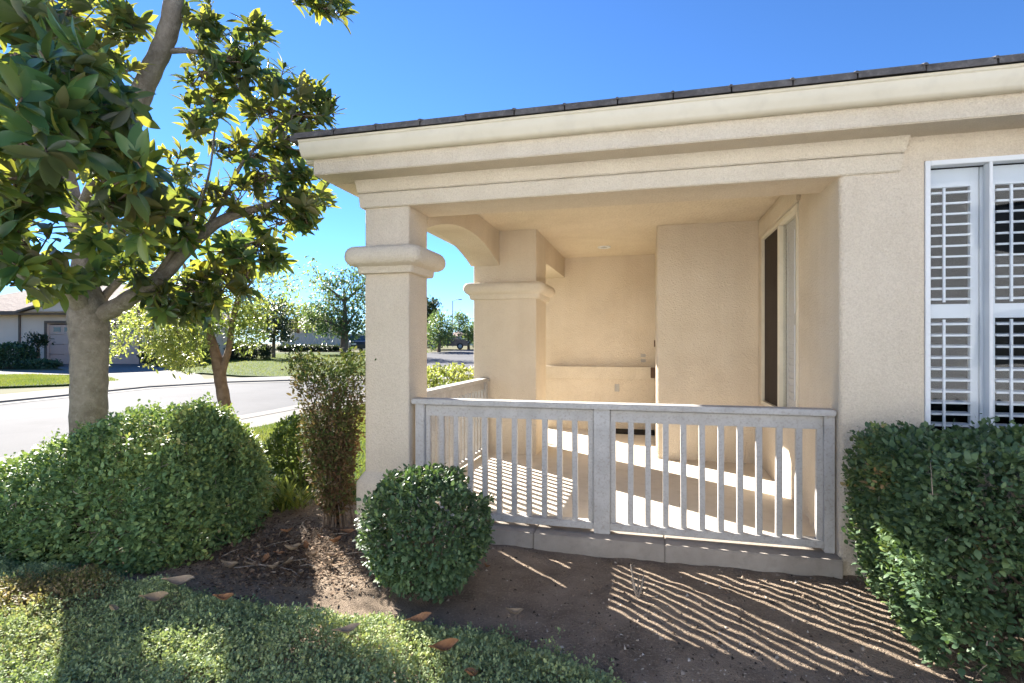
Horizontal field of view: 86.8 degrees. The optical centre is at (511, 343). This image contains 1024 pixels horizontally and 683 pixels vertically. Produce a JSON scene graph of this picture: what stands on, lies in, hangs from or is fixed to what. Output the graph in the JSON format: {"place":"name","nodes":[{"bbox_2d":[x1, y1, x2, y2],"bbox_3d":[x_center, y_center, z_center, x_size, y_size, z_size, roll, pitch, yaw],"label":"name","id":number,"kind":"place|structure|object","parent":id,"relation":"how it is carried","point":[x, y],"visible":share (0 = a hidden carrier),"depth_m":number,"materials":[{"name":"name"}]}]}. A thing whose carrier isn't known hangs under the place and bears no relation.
{"place":"outdoors","nodes":[
{"label":"outdoors","id":0,"kind":"place"},
{"bbox_2d":[0,370,68,374],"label":"path","id":1,"kind":"structure","parent":0,"point":[57,372],"depth_m":22.67,"materials":[{"name":"concrete"}]},
{"bbox_2d":[0,375,68,388],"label":"lawn","id":2,"kind":"structure","parent":0,"point":[33,385],"depth_m":17.32,"materials":[{"name":"green plant"}]},
{"bbox_2d":[58,364,203,388],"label":"driveway","id":3,"kind":"structure","parent":0,"point":[131,375],"depth_m":20.57,"materials":[{"name":"concrete"}]},
{"bbox_2d":[0,376,365,399],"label":"pavement","id":4,"kind":"structure","parent":0,"point":[32,394],"depth_m":15.62,"materials":[{"name":"concrete"}]},
{"bbox_2d":[0,352,365,386],"bbox_3d":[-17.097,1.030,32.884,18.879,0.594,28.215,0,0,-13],"label":"lawn","id":5,"kind":"structure","parent":0,"point":[251,371],"depth_m":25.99,"materials":[{"name":"green plant"}]},
{"bbox_2d":[223,341,273,359],"bbox_3d":[-16.560,0.520,34.011,2.893,1.374,1.877,0,0,-1],"label":"hedge","id":6,"kind":"object","parent":5,"relation":"on","point":[266,352],"visible":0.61,"depth_m":33.48,"materials":[{"name":"green plant"}]},
{"bbox_2d":[248,294,298,357],"bbox_3d":[-15.574,-1.217,36.202,3.151,4.579,3.786,0,0,14],"label":"evergreen tree","id":7,"kind":"object","parent":5,"relation":"on","point":[283,331],"visible":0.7,"depth_m":35.73,"materials":[{"name":"green plant"}]},
{"bbox_2d":[295,264,365,352],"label":"shade tree","id":8,"kind":"object","parent":5,"relation":"on","point":[343,320],"visible":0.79,"depth_m":41.83,"materials":[{"name":"green plant"}]},
{"bbox_2d":[53,404,365,521],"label":"grass","id":9,"kind":"structure","parent":0,"point":[262,430],"depth_m":6.63,"materials":[{"name":"green plant"}]},
{"bbox_2d":[0,349,473,457],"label":"road","id":10,"kind":"structure","parent":0,"point":[27,427],"depth_m":13.15,"materials":[{"name":"grey asphalt"}]},
{"bbox_2d":[0,381,362,404],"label":"road gutter","id":11,"kind":"object","parent":10,"relation":"on","point":[11,402],"visible":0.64,"depth_m":16.32,"materials":[{"name":"concrete"}]},
{"bbox_2d":[0,369,472,460],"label":"road gutter","id":12,"kind":"object","parent":10,"relation":"on","point":[245,415],"visible":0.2,"depth_m":11.55,"materials":[{"name":"concrete"}]},
{"bbox_2d":[348,335,365,351],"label":"parked car","id":13,"kind":"object","parent":10,"relation":"on","point":[360,343],"visible":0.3,"depth_m":44.74,"materials":[{"name":"paint"}]},
{"bbox_2d":[0,376,473,583],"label":"lawn","id":14,"kind":"structure","parent":0,"point":[76,539],"depth_m":5.27,"materials":[{"name":"green plant"}]},
{"bbox_2d":[0,392,278,576],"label":"bush","id":15,"kind":"object","parent":14,"relation":"on","point":[205,464],"visible":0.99,"depth_m":3.65,"materials":[{"name":"green plant"}]},
{"bbox_2d":[0,0,359,507],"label":"magnolia tree","id":16,"kind":"object","parent":14,"relation":"on","point":[70,116],"visible":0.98,"depth_m":4.50,"materials":[{"name":"green plant"}]},
{"bbox_2d":[109,217,328,410],"bbox_3d":[-4.673,-0.361,7.900,4.706,3.681,2.698,0,0,14],"label":"street tree","id":17,"kind":"object","parent":14,"relation":"on","point":[178,354],"visible":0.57,"depth_m":7.93,"materials":[{"name":"green plant"}]},
{"bbox_2d":[262,410,323,485],"bbox_3d":[-2.232,1.084,5.691,0.750,0.782,0.847,0,0,14],"label":"bush","id":18,"kind":"object","parent":14,"relation":"on","point":[277,451],"visible":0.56,"depth_m":5.49,"materials":[{"name":"green plant"}]},
{"bbox_2d":[427,362,473,387],"bbox_3d":[-1.007,0.874,8.094,1.450,1.201,1.183,0,0,14],"label":"bush","id":19,"kind":"object","parent":14,"relation":"on","point":[446,371],"visible":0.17,"depth_m":7.91,"materials":[{"name":"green plant"}]},
{"bbox_2d":[0,344,473,393],"bbox_3d":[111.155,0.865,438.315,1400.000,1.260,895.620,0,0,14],"label":"ground","id":20,"kind":"structure","parent":0,"point":[32,389],"depth_m":24.86,"materials":[{"name":"grey concrete"}]},
{"bbox_2d":[0,341,40,368],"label":"bush","id":21,"kind":"object","parent":20,"relation":"on","point":[8,356],"visible":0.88,"depth_m":26.14,"materials":[{"name":"green plant"}]},
{"bbox_2d":[12,358,63,368],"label":"bush","id":22,"kind":"object","parent":20,"relation":"on","point":[34,364],"visible":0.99,"depth_m":25.91,"materials":[{"name":"green plant"}]},
{"bbox_2d":[21,331,54,358],"bbox_3d":[-23.785,0.281,27.085,1.513,1.939,1.431,0,0,14],"label":"garden tree","id":23,"kind":"object","parent":20,"relation":"on","point":[40,340],"visible":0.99,"depth_m":27.00,"materials":[{"name":"green plant"}]},
{"bbox_2d":[0,284,237,364],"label":"neighbour house","id":24,"kind":"structure","parent":20,"relation":"on","point":[19,317],"depth_m":28.89,"materials":[{"name":"paint"}]},
{"bbox_2d":[49,325,138,363],"bbox_3d":[-22.287,0.051,28.938,4.900,2.105,0.062,0,0,0],"label":"garage door","id":25,"kind":"structure","parent":24,"relation":"in","point":[53,329],"depth_m":28.92,"materials":[{"name":"paint"}]},
{"bbox_2d":[103,261,181,283],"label":"roadside tree","id":26,"kind":"object","parent":20,"relation":"on","point":[126,282],"visible":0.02,"depth_m":43.75,"materials":[{"name":"green plant"}]},
{"bbox_2d":[136,344,173,364],"bbox_3d":[-18.197,0.515,27.805,1.791,1.305,1.844,0,0,42],"label":"bush","id":27,"kind":"object","parent":20,"relation":"on","point":[142,358],"visible":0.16,"depth_m":27.24,"materials":[{"name":"green plant"}]},
{"bbox_2d":[169,332,219,361],"bbox_3d":[-18.733,0.183,30.991,3.974,1.886,2.901,0,0,-10],"label":"bush","id":28,"kind":"object","parent":20,"relation":"on","point":[207,353],"visible":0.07,"depth_m":30.59,"materials":[{"name":"green plant"}]},
{"bbox_2d":[3,371,467,462],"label":"kerb","id":29,"kind":"structure","parent":20,"relation":"on","point":[268,413],"depth_m":11.29,"materials":[{"name":"concrete"}]},
{"bbox_2d":[225,297,325,339],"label":"yellow tree","id":30,"kind":"object","parent":20,"relation":"on","point":[292,312],"visible":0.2,"depth_m":60.61,"materials":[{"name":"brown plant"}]},
{"bbox_2d":[276,343,339,351],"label":"hedge","id":31,"kind":"object","parent":20,"relation":"on","point":[313,347],"visible":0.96,"depth_m":49.37,"materials":[{"name":"green plant"}]},
{"bbox_2d":[281,333,340,348],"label":"fence","id":32,"kind":"object","parent":20,"relation":"on","point":[310,338],"visible":0.37,"depth_m":55.00,"materials":[{"name":"grey"}]},
{"bbox_2d":[285,318,338,332],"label":"distant house","id":33,"kind":"structure","parent":20,"relation":"on","point":[300,330],"depth_m":72.00,"materials":[{"name":"beige"}]},
{"bbox_2d":[427,294,442,347],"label":"dark tree","id":34,"kind":"object","parent":20,"relation":"on","point":[431,305],"visible":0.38,"depth_m":59.42,"materials":[{"name":"green plant"}]},
{"bbox_2d":[427,307,456,352],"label":"round tree","id":35,"kind":"object","parent":20,"relation":"on","point":[443,329],"visible":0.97,"depth_m":48.31,"materials":[{"name":"green plant"}]},
{"bbox_2d":[427,335,468,348],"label":"parked car","id":36,"kind":"object","parent":20,"relation":"on","point":[459,343],"visible":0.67,"depth_m":54.24,"materials":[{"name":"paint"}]},
{"bbox_2d":[452,299,461,346],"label":"street lamp","id":37,"kind":"object","parent":20,"relation":"on","point":[452,312],"visible":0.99,"depth_m":65.95,"materials":[{"name":"grey metal"}]},
{"bbox_2d":[449,310,470,331],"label":"wispy tree","id":38,"kind":"object","parent":20,"relation":"on","point":[458,317],"visible":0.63,"depth_m":84.47,"materials":[{"name":"green plant"}]},
{"bbox_2d":[453,331,472,344],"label":"distant house","id":39,"kind":"structure","parent":20,"relation":"on","point":[459,333],"depth_m":81.59,"materials":[{"name":"tile"}]},
{"bbox_2d":[457,318,473,349],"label":"pale tree","id":40,"kind":"object","parent":20,"relation":"on","point":[469,335],"visible":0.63,"depth_m":55.94,"materials":[{"name":"green plant"}]},
{"bbox_2d":[290,53,1023,591],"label":"house","id":41,"kind":"structure","parent":20,"relation":"on","point":[848,247],"depth_m":3.94,"materials":[{"name":"paint"}]},
{"bbox_2d":[427,378,489,470],"bbox_3d":[-0.601,0.876,5.563,0.130,0.912,2.170,0,0,14],"label":"railing","id":42,"kind":"object","parent":41,"relation":"on","point":[477,388],"visible":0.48,"depth_m":5.72,"materials":[{"name":"white paint"}]},
{"bbox_2d":[411,397,835,553],"bbox_3d":[0.652,0.876,3.822,2.900,0.912,0.130,0,0,14],"label":"railing","id":43,"kind":"object","parent":41,"relation":"on","point":[602,418],"visible":0.91,"depth_m":3.74,"materials":[{"name":"white paint"}]},
{"bbox_2d":[616,428,654,434],"bbox_3d":[1.832,1.319,8.088,0.575,0.028,0.340,0,0,14],"label":"doormat","id":44,"kind":"object","parent":41,"relation":"on","point":[636,431],"visible":0.71,"depth_m":8.03,"materials":[{"name":"rubber"}]},
{"bbox_2d":[758,194,799,406],"bbox_3d":[2.544,-0.325,5.109,0.120,1.946,1.571,0,0,14],"label":"window","id":45,"kind":"structure","parent":41,"relation":"in","point":[772,229],"depth_m":5.07,"materials":[{"name":"white glass"}]},
{"bbox_2d":[924,154,1023,464],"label":"window","id":46,"kind":"structure","parent":41,"relation":"in","point":[981,310],"depth_m":3.25,"materials":[{"name":"white plastic"}]},
{"bbox_2d":[13,372,472,477],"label":"pavement","id":47,"kind":"structure","parent":0,"point":[259,421],"depth_m":10.44,"materials":[{"name":"concrete"}]},
{"bbox_2d":[0,499,1023,682],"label":"soil","id":48,"kind":"structure","parent":0,"point":[524,581],"depth_m":2.91,"materials":[{"name":"brown soil"}]},
{"bbox_2d":[0,563,124,621],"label":"ground cover","id":49,"kind":"object","parent":48,"relation":"on","point":[59,585],"visible":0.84,"depth_m":2.95,"materials":[{"name":"green plant"}]},
{"bbox_2d":[134,503,435,605],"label":"leaf litter","id":50,"kind":"object","parent":48,"relation":"on","point":[272,554],"visible":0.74,"depth_m":3.61,"materials":[{"name":"brown plant"}]},
{"bbox_2d":[221,560,237,566],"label":"fallen leaf","id":51,"kind":"object","parent":50,"relation":"on","point":[229,564],"visible":1,"depth_m":3.47,"materials":[{"name":"beige plant"}]},
{"bbox_2d":[262,553,269,562],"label":"fallen leaf","id":52,"kind":"object","parent":50,"relation":"on","point":[266,557],"visible":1,"depth_m":3.59,"materials":[{"name":"brown plant"}]},
{"bbox_2d":[266,561,279,567],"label":"fallen leaf","id":53,"kind":"object","parent":50,"relation":"on","point":[274,564],"visible":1,"depth_m":3.44,"materials":[{"name":"brown plant"}]},
{"bbox_2d":[282,556,292,563],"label":"fallen leaf","id":54,"kind":"object","parent":50,"relation":"on","point":[290,559],"visible":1,"depth_m":3.52,"materials":[{"name":"brown plant"}]},
{"bbox_2d":[284,543,300,549],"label":"fallen leaf","id":55,"kind":"object","parent":50,"relation":"on","point":[292,547],"visible":1,"depth_m":3.74,"materials":[{"name":"beige plant"}]},
{"bbox_2d":[303,540,308,547],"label":"fallen leaf","id":56,"kind":"object","parent":50,"relation":"on","point":[305,544],"visible":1,"depth_m":3.81,"materials":[{"name":"brown plant"}]},
{"bbox_2d":[305,551,317,555],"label":"fallen leaf","id":57,"kind":"object","parent":50,"relation":"on","point":[312,553],"visible":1,"depth_m":3.65,"materials":[{"name":"beige plant"}]},
{"bbox_2d":[322,559,333,564],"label":"fallen leaf","id":58,"kind":"object","parent":50,"relation":"on","point":[326,562],"visible":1,"depth_m":3.49,"materials":[{"name":"beige plant"}]},
{"bbox_2d":[323,552,340,556],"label":"fallen leaf","id":59,"kind":"object","parent":50,"relation":"on","point":[332,554],"visible":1,"depth_m":3.64,"materials":[{"name":"beige plant"}]},
{"bbox_2d":[329,536,341,541],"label":"fallen leaf","id":60,"kind":"object","parent":50,"relation":"on","point":[336,539],"visible":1,"depth_m":3.89,"materials":[{"name":"brown plant"}]},
{"bbox_2d":[341,529,354,532],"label":"fallen leaf","id":61,"kind":"object","parent":50,"relation":"on","point":[348,530],"visible":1,"depth_m":4.11,"materials":[{"name":"brown plant"}]},
{"bbox_2d":[256,474,318,512],"bbox_3d":[-1.969,1.283,4.742,0.572,0.316,0.805,0,0,14],"label":"plant","id":62,"kind":"object","parent":48,"relation":"on","point":[286,498],"visible":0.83,"depth_m":4.70,"materials":[{"name":"green plant"}]},
{"bbox_2d":[0,553,625,682],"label":"ground cover","id":63,"kind":"object","parent":48,"relation":"on","point":[469,638],"visible":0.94,"depth_m":2.43,"materials":[{"name":"green plant"}]},
{"bbox_2d":[109,604,118,609],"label":"fallen leaf","id":64,"kind":"object","parent":63,"relation":"on","point":[113,607],"visible":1,"depth_m":2.65,"materials":[{"name":"beige plant"}]},
{"bbox_2d":[138,591,168,600],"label":"fallen leaf","id":65,"kind":"object","parent":63,"relation":"on","point":[157,596],"visible":1,"depth_m":2.74,"materials":[{"name":"beige plant"}]},
{"bbox_2d":[162,575,193,584],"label":"fallen leaf","id":66,"kind":"object","parent":63,"relation":"on","point":[178,580],"visible":1,"depth_m":2.91,"materials":[{"name":"beige plant"}]},
{"bbox_2d":[213,593,233,599],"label":"fallen leaf","id":67,"kind":"object","parent":63,"relation":"on","point":[226,596],"visible":1,"depth_m":2.75,"materials":[{"name":"brown plant"}]},
{"bbox_2d":[332,623,359,632],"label":"fallen leaf","id":68,"kind":"object","parent":63,"relation":"on","point":[349,628],"visible":1,"depth_m":2.46,"materials":[{"name":"beige plant"}]},
{"bbox_2d":[405,612,431,621],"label":"fallen leaf","id":69,"kind":"object","parent":63,"relation":"on","point":[422,616],"visible":1,"depth_m":2.56,"materials":[{"name":"brown plant"}]},
{"bbox_2d":[428,638,458,650],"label":"fallen leaf","id":70,"kind":"object","parent":63,"relation":"on","point":[446,644],"visible":1,"depth_m":2.30,"materials":[{"name":"brown plant"}]},
{"bbox_2d":[464,667,477,675],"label":"fallen leaf","id":71,"kind":"object","parent":63,"relation":"on","point":[469,671],"visible":0.99,"depth_m":2.16,"materials":[{"name":"brown plant"}]},
{"bbox_2d":[281,346,375,528],"bbox_3d":[-1.400,0.744,4.279,0.765,1.454,0.786,0,0,14],"label":"shrub","id":72,"kind":"object","parent":48,"relation":"on","point":[334,462],"visible":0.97,"depth_m":4.21,"materials":[{"name":"green plant"}]},
{"bbox_2d":[353,461,496,603],"bbox_3d":[-0.501,1.086,3.186,0.824,0.798,0.842,0,0,14],"label":"bush","id":73,"kind":"object","parent":48,"relation":"on","point":[431,481],"visible":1,"depth_m":2.96,"materials":[{"name":"green plant"}]},
{"bbox_2d":[505,608,522,614],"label":"fallen leaf","id":74,"kind":"object","parent":48,"relation":"on","point":[514,611],"visible":1,"depth_m":2.86,"materials":[{"name":"beige plant"}]},
{"bbox_2d":[630,565,644,597],"bbox_3d":[0.722,1.367,3.112,0.081,0.194,0.068,0,0,14],"label":"plant stub","id":75,"kind":"object","parent":48,"relation":"on","point":[637,593],"visible":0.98,"depth_m":3.09,"materials":[{"name":"grey plant"}]},
{"bbox_2d":[840,413,1023,682],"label":"hedge","id":76,"kind":"object","parent":48,"relation":"on","point":[893,520],"visible":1,"depth_m":2.44,"materials":[{"name":"green plant"}]},
{"bbox_2d":[0,0,1023,343],"label":"sky","id":77,"kind":"structure","parent":0,"point":[400,60],"materials":[{"name":"blue"}]},
{"bbox_3d":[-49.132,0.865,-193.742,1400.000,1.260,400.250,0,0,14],"label":"ground","id":78,"kind":"structure","parent":0,"visible":0},
{"bbox_2d":[0,379,365,402],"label":"kerb","id":79,"kind":"structure","parent":78,"relation":"on","point":[40,397],"depth_m":16.84,"materials":[{"name":"concrete"}]}
]}

